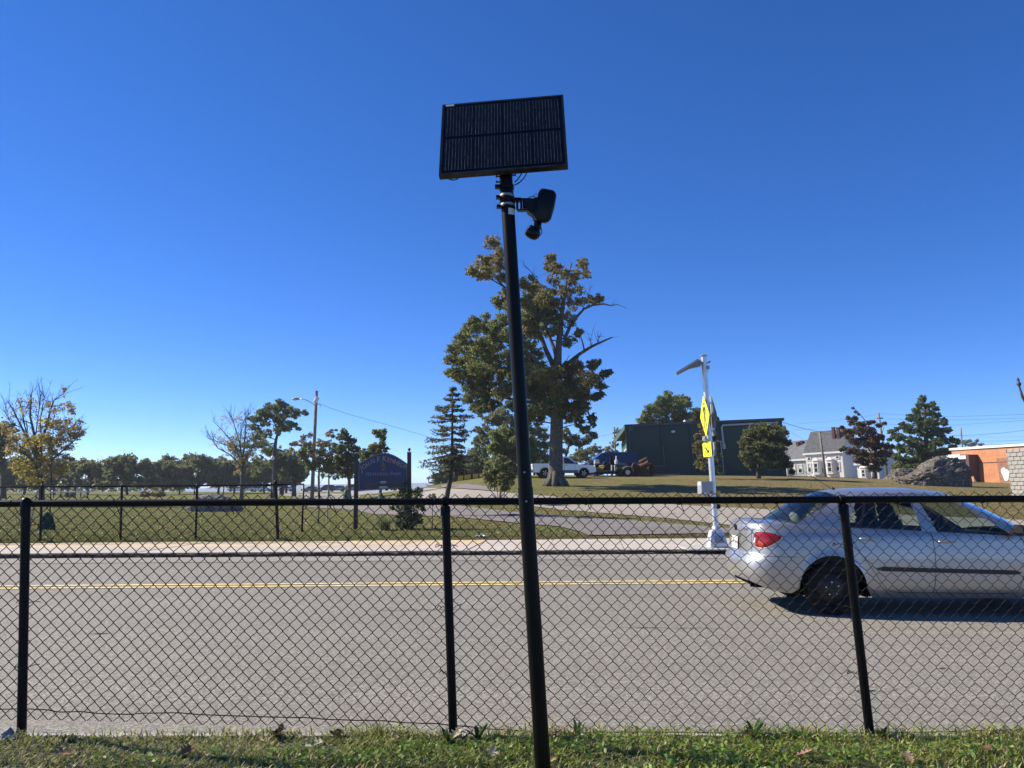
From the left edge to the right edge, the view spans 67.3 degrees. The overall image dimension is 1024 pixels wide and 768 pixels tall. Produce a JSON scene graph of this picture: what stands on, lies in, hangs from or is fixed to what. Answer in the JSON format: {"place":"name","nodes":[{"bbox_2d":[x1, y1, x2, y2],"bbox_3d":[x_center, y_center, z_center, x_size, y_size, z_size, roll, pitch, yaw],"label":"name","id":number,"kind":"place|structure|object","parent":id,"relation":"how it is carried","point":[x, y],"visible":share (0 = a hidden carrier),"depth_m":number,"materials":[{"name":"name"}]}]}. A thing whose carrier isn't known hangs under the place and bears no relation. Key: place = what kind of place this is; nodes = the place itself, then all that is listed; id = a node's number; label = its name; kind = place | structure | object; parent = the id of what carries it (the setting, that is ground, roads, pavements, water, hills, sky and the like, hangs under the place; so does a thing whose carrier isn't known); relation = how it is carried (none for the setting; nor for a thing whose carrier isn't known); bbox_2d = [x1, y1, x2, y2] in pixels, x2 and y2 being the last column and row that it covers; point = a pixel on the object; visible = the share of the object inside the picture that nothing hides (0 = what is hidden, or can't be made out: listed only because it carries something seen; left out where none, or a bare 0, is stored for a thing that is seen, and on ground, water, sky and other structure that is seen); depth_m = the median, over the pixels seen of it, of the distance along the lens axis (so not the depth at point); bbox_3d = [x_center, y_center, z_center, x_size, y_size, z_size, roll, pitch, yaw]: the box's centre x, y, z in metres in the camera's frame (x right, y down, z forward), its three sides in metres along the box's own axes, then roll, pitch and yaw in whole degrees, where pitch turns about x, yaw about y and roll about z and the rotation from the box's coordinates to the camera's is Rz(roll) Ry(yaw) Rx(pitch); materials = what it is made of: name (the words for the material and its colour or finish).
{"place":"outdoors","nodes":[
{"label":"outdoors","id":0,"kind":"place"},
{"bbox_2d":[52,487,90,497],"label":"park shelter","id":1,"kind":"object","parent":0,"point":[74,492],"visible":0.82,"depth_m":91.19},
{"bbox_2d":[7,488,342,491],"bbox_3d":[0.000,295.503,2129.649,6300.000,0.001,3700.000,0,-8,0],"label":"sea","id":2,"kind":"structure","parent":0,"point":[189,490],"depth_m":1867.28,"materials":[{"name":"blue"}]},
{"bbox_2d":[198,483,427,490],"bbox_3d":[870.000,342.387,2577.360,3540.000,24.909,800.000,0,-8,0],"label":"hills","id":3,"kind":"structure","parent":0,"point":[413,486],"depth_m":2282.77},
{"bbox_2d":[278,492,359,498],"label":"distant path","id":4,"kind":"structure","parent":0,"point":[324,496],"depth_m":109.74,"materials":[{"name":"grey concrete"}]},
{"bbox_2d":[0,553,725,563],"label":"road marking","id":5,"kind":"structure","parent":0,"point":[308,558],"depth_m":15.85,"materials":[{"name":"white paint"}]},
{"bbox_2d":[0,538,729,553],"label":"pavement","id":6,"kind":"structure","parent":0,"point":[398,545],"depth_m":18.00,"materials":[{"name":"concrete"}]},
{"bbox_2d":[675,354,728,550],"bbox_3d":[4.543,1.515,17.704,1.611,4.452,1.200,0,-8,0],"label":"crosswalk sign pole","id":7,"kind":"object","parent":6,"relation":"on","point":[708,416],"visible":0.94,"depth_m":17.58,"materials":[{"name":"metal"}]},
{"bbox_2d":[442,484,493,490],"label":"road","id":8,"kind":"structure","parent":0,"point":[471,486],"depth_m":54.94,"materials":[{"name":"grey asphalt"}]},
{"bbox_2d":[0,558,1023,733],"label":"road","id":9,"kind":"structure","parent":0,"point":[55,724],"depth_m":7.00,"materials":[{"name":"grey asphalt"}]},
{"bbox_2d":[14,558,694,563],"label":"tar seam road","id":10,"kind":"structure","parent":9,"relation":"on","point":[430,560],"depth_m":15.39,"materials":[{"name":"black asphalt"}]},
{"bbox_2d":[0,549,725,558],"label":"kerb","id":11,"kind":"structure","parent":9,"relation":"on","point":[420,553],"depth_m":16.43,"materials":[{"name":"concrete"}]},
{"bbox_2d":[0,580,742,585],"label":"yellow road line","id":12,"kind":"object","parent":9,"relation":"on","point":[372,583],"visible":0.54,"depth_m":11.78,"materials":[{"name":"paint"}]},
{"bbox_2d":[0,582,746,588],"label":"yellow road line","id":13,"kind":"object","parent":9,"relation":"on","point":[372,585],"visible":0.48,"depth_m":11.55,"materials":[{"name":"paint"}]},
{"bbox_2d":[27,733,1023,738],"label":"kerb","id":14,"kind":"structure","parent":9,"relation":"on","point":[319,734],"depth_m":4.32,"materials":[{"name":"concrete"}]},
{"bbox_2d":[726,469,1023,614],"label":"sedan","id":15,"kind":"object","parent":9,"relation":"on","point":[859,558],"visible":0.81,"depth_m":8.99,"materials":[{"name":"silver metal"}]},
{"bbox_2d":[0,475,1023,542],"bbox_3d":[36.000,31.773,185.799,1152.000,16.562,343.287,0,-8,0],"label":"lawn","id":16,"kind":"structure","parent":0,"point":[677,485],"depth_m":41.01,"materials":[{"name":"green plant"}]},
{"bbox_2d":[0,420,20,498],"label":"maple tree","id":17,"kind":"object","parent":16,"relation":"on","point":[3,468],"visible":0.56,"depth_m":83.19,"materials":[{"name":"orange plant"}]},
{"bbox_2d":[0,455,27,489],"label":"park tree","id":18,"kind":"object","parent":16,"relation":"on","point":[8,478],"visible":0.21,"depth_m":126.48,"materials":[{"name":"green plant"}]},
{"bbox_2d":[6,456,47,493],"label":"park tree","id":19,"kind":"object","parent":16,"relation":"on","point":[13,477],"visible":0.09,"depth_m":126.16,"materials":[{"name":"green plant"}]},
{"bbox_2d":[0,377,87,499],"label":"yellow maple tree","id":20,"kind":"object","parent":16,"relation":"on","point":[36,465],"visible":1,"depth_m":51.35,"materials":[{"name":"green plant"}]},
{"bbox_2d":[37,512,55,529],"bbox_3d":[-14.540,4.289,24.046,0.530,0.555,0.407,0,-8,0],"label":"watering bag","id":21,"kind":"object","parent":16,"relation":"on","point":[45,524],"visible":0.61,"depth_m":23.92,"materials":[{"name":"green plastic"}]},
{"bbox_2d":[42,440,54,513],"bbox_3d":[-14.945,3.237,24.758,0.453,2.882,0.058,2,-8,-15],"label":"sapling","id":22,"kind":"object","parent":16,"relation":"on","point":[51,477],"visible":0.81,"depth_m":24.82,"materials":[{"name":"brown plant"}]},
{"bbox_2d":[15,458,84,494],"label":"park tree","id":23,"kind":"object","parent":16,"relation":"on","point":[19,481],"visible":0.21,"depth_m":123.18,"materials":[{"name":"green plant"}]},
{"bbox_2d":[55,457,120,494],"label":"park tree","id":24,"kind":"object","parent":16,"relation":"on","point":[82,467],"visible":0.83,"depth_m":119.12,"materials":[{"name":"green plant"}]},
{"bbox_2d":[6,476,184,491],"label":"treeline","id":25,"kind":"object","parent":16,"relation":"on","point":[112,490],"visible":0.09,"depth_m":211.69,"materials":[{"name":"green plant"}]},
{"bbox_2d":[92,452,163,494],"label":"park tree","id":26,"kind":"object","parent":16,"relation":"on","point":[124,468],"visible":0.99,"depth_m":115.46,"materials":[{"name":"green plant"}]},
{"bbox_2d":[0,480,304,540],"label":"chain link fence","id":27,"kind":"object","parent":16,"relation":"on","point":[274,485],"visible":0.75,"depth_m":19.55,"materials":[{"name":"black metal"}]},
{"bbox_2d":[151,458,189,492],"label":"park tree","id":28,"kind":"object","parent":16,"relation":"on","point":[168,469],"visible":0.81,"depth_m":125.20,"materials":[{"name":"green plant"}]},
{"bbox_2d":[159,460,202,493],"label":"park tree","id":29,"kind":"object","parent":16,"relation":"on","point":[189,470],"visible":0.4,"depth_m":129.83,"materials":[{"name":"green plant"}]},
{"bbox_2d":[161,452,228,489],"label":"park tree","id":30,"kind":"object","parent":16,"relation":"on","point":[206,464],"visible":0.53,"depth_m":136.01,"materials":[{"name":"green plant"}]},
{"bbox_2d":[185,494,242,511],"bbox_3d":[-15.914,6.413,41.083,2.934,1.065,1.742,0,-8,0],"label":"boulder","id":31,"kind":"object","parent":16,"relation":"on","point":[203,509],"visible":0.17,"depth_m":40.50,"materials":[{"name":"grey stone"}]},
{"bbox_2d":[202,457,246,493],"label":"park tree","id":32,"kind":"object","parent":16,"relation":"on","point":[230,478],"visible":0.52,"depth_m":138.91,"materials":[{"name":"green plant"}]},
{"bbox_2d":[200,400,263,498],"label":"bare yellowing tree","id":33,"kind":"object","parent":16,"relation":"on","point":[244,445],"visible":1,"depth_m":75.59,"materials":[{"name":"brown plant"}]},
{"bbox_2d":[218,455,258,492],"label":"park tree","id":34,"kind":"object","parent":16,"relation":"on","point":[247,480],"visible":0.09,"depth_m":146.72,"materials":[{"name":"green plant"}]},
{"bbox_2d":[239,458,287,492],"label":"park tree","id":35,"kind":"object","parent":16,"relation":"on","point":[264,478],"visible":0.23,"depth_m":147.32,"materials":[{"name":"green plant"}]},
{"bbox_2d":[247,398,308,497],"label":"open oak tree","id":36,"kind":"object","parent":16,"relation":"on","point":[276,408],"visible":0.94,"depth_m":91.33,"materials":[{"name":"green plant"}]},
{"bbox_2d":[249,445,306,495],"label":"dark low tree","id":37,"kind":"object","parent":16,"relation":"on","point":[287,462],"visible":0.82,"depth_m":103.10,"materials":[{"name":"green plant"}]},
{"bbox_2d":[265,460,309,492],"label":"park tree","id":38,"kind":"object","parent":16,"relation":"on","point":[287,480],"visible":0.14,"depth_m":147.22,"materials":[{"name":"green plant"}]},
{"bbox_2d":[292,391,320,498],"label":"lamp pole","id":39,"kind":"object","parent":16,"relation":"on","point":[315,401],"visible":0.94,"depth_m":72.96,"materials":[{"name":"brown wood"}]},
{"bbox_2d":[289,429,338,498],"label":"tree","id":40,"kind":"object","parent":16,"relation":"on","point":[304,454],"visible":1,"depth_m":65.12,"materials":[{"name":"green plant"}]},
{"bbox_2d":[320,464,338,494],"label":"pine tree","id":41,"kind":"object","parent":16,"relation":"on","point":[322,475],"visible":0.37,"depth_m":98.91,"materials":[{"name":"plant"}]},
{"bbox_2d":[330,427,360,497],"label":"dark green tree","id":42,"kind":"object","parent":16,"relation":"on","point":[344,459],"visible":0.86,"depth_m":67.23,"materials":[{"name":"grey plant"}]},
{"bbox_2d":[359,428,389,493],"bbox_3d":[-11.085,6.371,61.711,2.381,5.785,2.755,3,-8,-23],"label":"slender tree","id":43,"kind":"object","parent":16,"relation":"on","point":[375,448],"visible":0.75,"depth_m":61.34,"materials":[{"name":"green plant"}]},
{"bbox_2d":[353,448,410,529],"bbox_3d":[-4.028,3.305,23.974,1.831,2.630,0.140,0,-8,0],"label":"park sign","id":44,"kind":"object","parent":16,"relation":"on","point":[381,471],"visible":0.98,"depth_m":24.01,"materials":[{"name":"blue wood"}]},
{"bbox_2d":[372,512,395,530],"bbox_3d":[-3.866,4.157,23.354,1.142,0.560,1.125,0,-8,0],"label":"ornamental grass clump","id":45,"kind":"object","parent":16,"relation":"on","point":[381,525],"visible":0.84,"depth_m":23.25,"materials":[{"name":"green plant"}]},
{"bbox_2d":[388,478,425,528],"bbox_3d":[-3.238,3.751,23.707,1.234,1.735,1.030,0,-8,0],"label":"bush","id":46,"kind":"object","parent":16,"relation":"on","point":[405,513],"visible":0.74,"depth_m":23.62,"materials":[{"name":"green plant"}]},
{"bbox_2d":[430,470,456,484],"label":"shrub","id":47,"kind":"object","parent":16,"relation":"on","point":[443,479],"visible":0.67,"depth_m":110.56,"materials":[{"name":"green plant"}]},
{"bbox_2d":[417,386,478,496],"bbox_3d":[-2.495,2.619,29.881,2.360,5.228,2.136,0,-8,0],"label":"spruce tree","id":48,"kind":"object","parent":16,"relation":"on","point":[450,458],"visible":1,"depth_m":29.82,"materials":[{"name":"green plant"}]},
{"bbox_2d":[455,467,517,479],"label":"equipment shed","id":49,"kind":"structure","parent":16,"relation":"on","point":[464,472],"depth_m":94.75,"materials":[{"name":"wood"}]},
{"bbox_2d":[462,405,514,474],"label":"dark tree","id":50,"kind":"object","parent":16,"relation":"on","point":[481,440],"visible":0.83,"depth_m":90.87,"materials":[{"name":"green plant"}]},
{"bbox_2d":[480,453,517,497],"bbox_3d":[-0.548,4.448,35.621,1.870,2.485,1.829,0,-8,0],"label":"bushy yew tree","id":51,"kind":"object","parent":16,"relation":"on","point":[500,471],"visible":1,"depth_m":35.45,"materials":[{"name":"green plant"}]},
{"bbox_2d":[483,423,541,472],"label":"tree","id":52,"kind":"object","parent":16,"relation":"on","point":[502,439],"visible":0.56,"depth_m":65.01,"materials":[{"name":"green plant"}]},
{"bbox_2d":[7,483,1022,540],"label":"fallen leaves","id":53,"kind":"object","parent":16,"relation":"on","point":[438,520],"visible":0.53,"depth_m":24.61,"materials":[{"name":"brown plant"}]},
{"bbox_2d":[442,234,622,486],"bbox_3d":[0.974,-1.669,51.630,10.972,17.330,9.691,6,-9,-37],"label":"oak tree","id":54,"kind":"object","parent":16,"relation":"on","point":[550,392],"visible":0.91,"depth_m":50.28,"materials":[{"name":"green plant"}]},
{"bbox_2d":[528,425,549,474],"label":"dark tree","id":55,"kind":"object","parent":16,"relation":"on","point":[544,444],"visible":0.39,"depth_m":95.51,"materials":[{"name":"green plant"}]},
{"bbox_2d":[531,456,597,477],"bbox_3d":[4.161,6.830,63.149,5.470,1.719,2.120,1,-8,-7],"label":"pickup truck","id":56,"kind":"object","parent":16,"relation":"on","point":[570,465],"visible":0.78,"depth_m":62.34,"materials":[{"name":"white paint"}]},
{"bbox_2d":[563,427,597,474],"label":"pine tree","id":57,"kind":"object","parent":16,"relation":"on","point":[577,440],"visible":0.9,"depth_m":89.27,"materials":[{"name":"green plant"}]},
{"bbox_2d":[568,443,603,463],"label":"tree","id":58,"kind":"object","parent":16,"relation":"on","point":[581,454],"visible":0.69,"depth_m":103.75,"materials":[{"name":"green plant"}]},
{"bbox_2d":[582,452,639,469],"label":"van","id":59,"kind":"object","parent":16,"relation":"on","point":[627,458],"visible":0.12,"depth_m":69.96,"materials":[{"name":"blue paint"}]},
{"bbox_2d":[603,427,620,474],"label":"autumn tree","id":60,"kind":"object","parent":16,"relation":"on","point":[606,448],"visible":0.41,"depth_m":99.28,"materials":[{"name":"green plant"}]},
{"bbox_2d":[593,466,633,476],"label":"flatbed trailer","id":61,"kind":"object","parent":16,"relation":"on","point":[620,472],"visible":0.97,"depth_m":66.97,"materials":[{"name":"black metal"}]},
{"bbox_2d":[605,456,620,469],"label":"ride on mower","id":62,"kind":"object","parent":61,"relation":"on","point":[610,465],"visible":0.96,"depth_m":67.58,"materials":[{"name":"black metal"}]},
{"bbox_2d":[635,390,693,423],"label":"round tree","id":63,"kind":"object","parent":16,"relation":"on","point":[667,403],"visible":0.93,"depth_m":99.15,"materials":[{"name":"green plant"}]},
{"bbox_2d":[614,418,786,475],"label":"green hall","id":64,"kind":"structure","parent":16,"relation":"on","point":[665,448],"depth_m":73.80,"materials":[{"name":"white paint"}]},
{"bbox_2d":[687,407,719,421],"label":"dark tree","id":65,"kind":"object","parent":16,"relation":"on","point":[696,412],"visible":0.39,"depth_m":103.46,"materials":[{"name":"green plant"}]},
{"bbox_2d":[691,423,723,474],"bbox_3d":[15.792,5.403,61.782,2.750,4.694,2.212,0,-8,0],"label":"thin tree","id":66,"kind":"object","parent":16,"relation":"on","point":[698,452],"visible":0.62,"depth_m":61.60,"materials":[{"name":"green plant"}]},
{"bbox_2d":[736,421,795,478],"bbox_3d":[20.833,5.409,63.030,4.355,4.987,4.739,-4,-9,29],"label":"ornamental tree","id":67,"kind":"object","parent":16,"relation":"on","point":[767,437],"visible":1,"depth_m":62.03,"materials":[{"name":"green plant"}]},
{"bbox_2d":[785,440,806,475],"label":"house","id":68,"kind":"structure","parent":16,"relation":"on","point":[795,450],"depth_m":153.18,"materials":[{"name":"grey"}]},
{"bbox_2d":[819,431,826,476],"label":"utility pole","id":69,"kind":"object","parent":16,"relation":"on","point":[823,459],"visible":0.79,"depth_m":103.51,"materials":[{"name":"wood"}]},
{"bbox_2d":[803,427,859,477],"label":"house","id":70,"kind":"structure","parent":16,"relation":"on","point":[838,463],"depth_m":142.15,"materials":[{"name":"grey wood"}]},
{"bbox_2d":[838,406,894,478],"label":"plum tree","id":71,"kind":"object","parent":16,"relation":"on","point":[862,457],"visible":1,"depth_m":73.01,"materials":[{"name":"brown plant"}]},
{"bbox_2d":[853,447,900,478],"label":"house","id":72,"kind":"structure","parent":16,"relation":"on","point":[862,472],"depth_m":128.90,"materials":[{"name":"grey wood"}]},
{"bbox_2d":[876,413,887,476],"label":"utility pole","id":73,"kind":"object","parent":16,"relation":"on","point":[879,420],"visible":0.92,"depth_m":111.94,"materials":[{"name":"wood"}]},
{"bbox_2d":[883,468,915,479],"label":"boulder","id":74,"kind":"object","parent":16,"relation":"on","point":[894,473],"visible":0.28,"depth_m":67.78,"materials":[{"name":"grey stone"}]},
{"bbox_2d":[886,395,960,469],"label":"pin oak tree","id":75,"kind":"object","parent":16,"relation":"on","point":[926,449],"visible":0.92,"depth_m":82.82,"materials":[{"name":"green plant"}]},
{"bbox_2d":[893,456,971,486],"bbox_3d":[31.789,6.837,58.444,5.103,2.865,3.524,0,-8,0],"label":"boulder","id":76,"kind":"object","parent":16,"relation":"on","point":[946,471],"visible":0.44,"depth_m":57.18,"materials":[{"name":"grey stone"}]},
{"bbox_2d":[961,439,984,446],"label":"bare topped tree","id":77,"kind":"object","parent":16,"relation":"on","point":[971,444],"visible":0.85,"depth_m":119.64,"materials":[{"name":"green plant"}]},
{"bbox_2d":[947,443,1023,482],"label":"brick building","id":78,"kind":"structure","parent":16,"relation":"on","point":[987,463],"depth_m":73.18,"materials":[{"name":"orange brick"}]},
{"bbox_2d":[1005,448,1023,494],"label":"stone pedestal","id":79,"kind":"object","parent":16,"relation":"on","point":[1015,458],"visible":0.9,"depth_m":45.38,"materials":[{"name":"white brick"}]},
{"bbox_2d":[1016,377,1023,401],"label":"statue","id":80,"kind":"object","parent":79,"relation":"on","point":[1018,383],"visible":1,"depth_m":45.20,"materials":[{"name":"metal"}]},
{"bbox_2d":[0,716,1023,767],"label":"verge ground","id":81,"kind":"structure","parent":0,"point":[605,757],"depth_m":3.94,"materials":[{"name":"green plant"}]},
{"bbox_2d":[0,727,20,741],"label":"plastic bag","id":82,"kind":"object","parent":81,"relation":"on","point":[9,730],"visible":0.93,"depth_m":4.17,"materials":[{"name":"plastic"}]},
{"bbox_2d":[51,747,73,754],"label":"fallen leaf","id":83,"kind":"object","parent":81,"relation":"on","point":[62,752],"visible":1,"depth_m":3.87,"materials":[{"name":"plant"}]},
{"bbox_2d":[180,743,193,753],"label":"fallen leaf","id":84,"kind":"object","parent":81,"relation":"on","point":[186,749],"visible":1,"depth_m":3.91,"materials":[{"name":"brown plant"}]},
{"bbox_2d":[205,745,240,759],"bbox_3d":[-1.478,1.880,3.916,0.180,0.028,0.173,-2,-8,16],"label":"dandelion","id":85,"kind":"object","parent":81,"relation":"on","point":[216,751],"visible":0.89,"depth_m":3.92,"materials":[{"name":"green plant"}]},
{"bbox_2d":[269,722,290,737],"bbox_3d":[-1.279,1.912,4.222,0.108,0.067,0.146,6,-9,-37],"label":"red leaf weed","id":86,"kind":"object","parent":81,"relation":"on","point":[281,728],"visible":0.98,"depth_m":4.25,"materials":[{"name":"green plant"}]},
{"bbox_2d":[329,729,343,737],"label":"dock weed","id":87,"kind":"object","parent":81,"relation":"on","point":[336,732],"visible":1,"depth_m":4.21,"materials":[{"name":"green plant"}]},
{"bbox_2d":[438,727,461,743],"bbox_3d":[-0.359,1.904,4.168,0.189,0.088,0.102,4,-9,-30],"label":"broadleaf weed","id":88,"kind":"object","parent":81,"relation":"on","point":[447,736],"visible":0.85,"depth_m":4.16,"materials":[{"name":"green plant"}]},
{"bbox_2d":[465,722,488,738],"bbox_3d":[-0.188,1.902,4.195,0.145,0.086,0.100,3,-8,-19],"label":"broadleaf weed","id":89,"kind":"object","parent":81,"relation":"on","point":[476,730],"visible":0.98,"depth_m":4.21,"materials":[{"name":"green plant"}]},
{"bbox_2d":[439,94,567,767],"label":"camera pole","id":90,"kind":"object","parent":81,"relation":"on","point":[505,140],"visible":1,"depth_m":3.95,"materials":[{"name":"metal"}]},
{"bbox_2d":[0,491,1023,735],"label":"chain link fence","id":91,"kind":"object","parent":81,"relation":"on","point":[448,599],"visible":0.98,"depth_m":4.40,"materials":[{"name":"black metal"}]},
{"bbox_2d":[569,717,589,736],"bbox_3d":[0.339,1.889,4.207,0.164,0.102,0.125,3,-8,-23],"label":"broadleaf weed","id":92,"kind":"object","parent":81,"relation":"on","point":[576,727],"visible":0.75,"depth_m":4.23,"materials":[{"name":"green plant"}]},
{"bbox_2d":[706,745,735,755],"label":"dandelion","id":93,"kind":"object","parent":81,"relation":"on","point":[717,746],"visible":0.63,"depth_m":3.97,"materials":[{"name":"green plant"}]},
{"bbox_2d":[745,717,763,737],"bbox_3d":[1.321,1.889,4.213,0.095,0.104,0.214,-4,-8,25],"label":"broadleaf weed","id":94,"kind":"object","parent":81,"relation":"on","point":[756,728],"visible":0.85,"depth_m":4.24,"materials":[{"name":"green plant"}]},
{"bbox_2d":[781,730,814,739],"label":"broadleaf weed","id":95,"kind":"object","parent":81,"relation":"on","point":[802,733],"visible":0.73,"depth_m":4.24,"materials":[{"name":"green plant"}]},
{"bbox_2d":[876,726,890,737],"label":"broadleaf weed","id":96,"kind":"object","parent":81,"relation":"on","point":[881,732],"visible":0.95,"depth_m":4.21,"materials":[{"name":"green plant"}]},
{"bbox_2d":[902,751,914,763],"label":"fallen leaf","id":97,"kind":"object","parent":81,"relation":"on","point":[908,755],"visible":1,"depth_m":3.83,"materials":[{"name":"beige plant"}]},
{"bbox_2d":[0,0,1023,487],"label":"sky","id":98,"kind":"structure","parent":0,"point":[206,205],"materials":[{"name":"blue"}]},
{"bbox_2d":[304,505,729,534],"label":"footpath","id":99,"kind":"structure","parent":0,"point":[479,513],"depth_m":25.75,"materials":[{"name":"grey concrete"}]},
{"bbox_2d":[631,457,654,476],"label":"log pile","id":100,"kind":"object","parent":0,"point":[641,467],"visible":1,"depth_m":67.39,"materials":[{"name":"wood"}]},
{"bbox_2d":[351,488,1023,527],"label":"drive road","id":101,"kind":"structure","parent":0,"point":[690,512],"depth_m":31.39,"materials":[{"name":"grey asphalt"}]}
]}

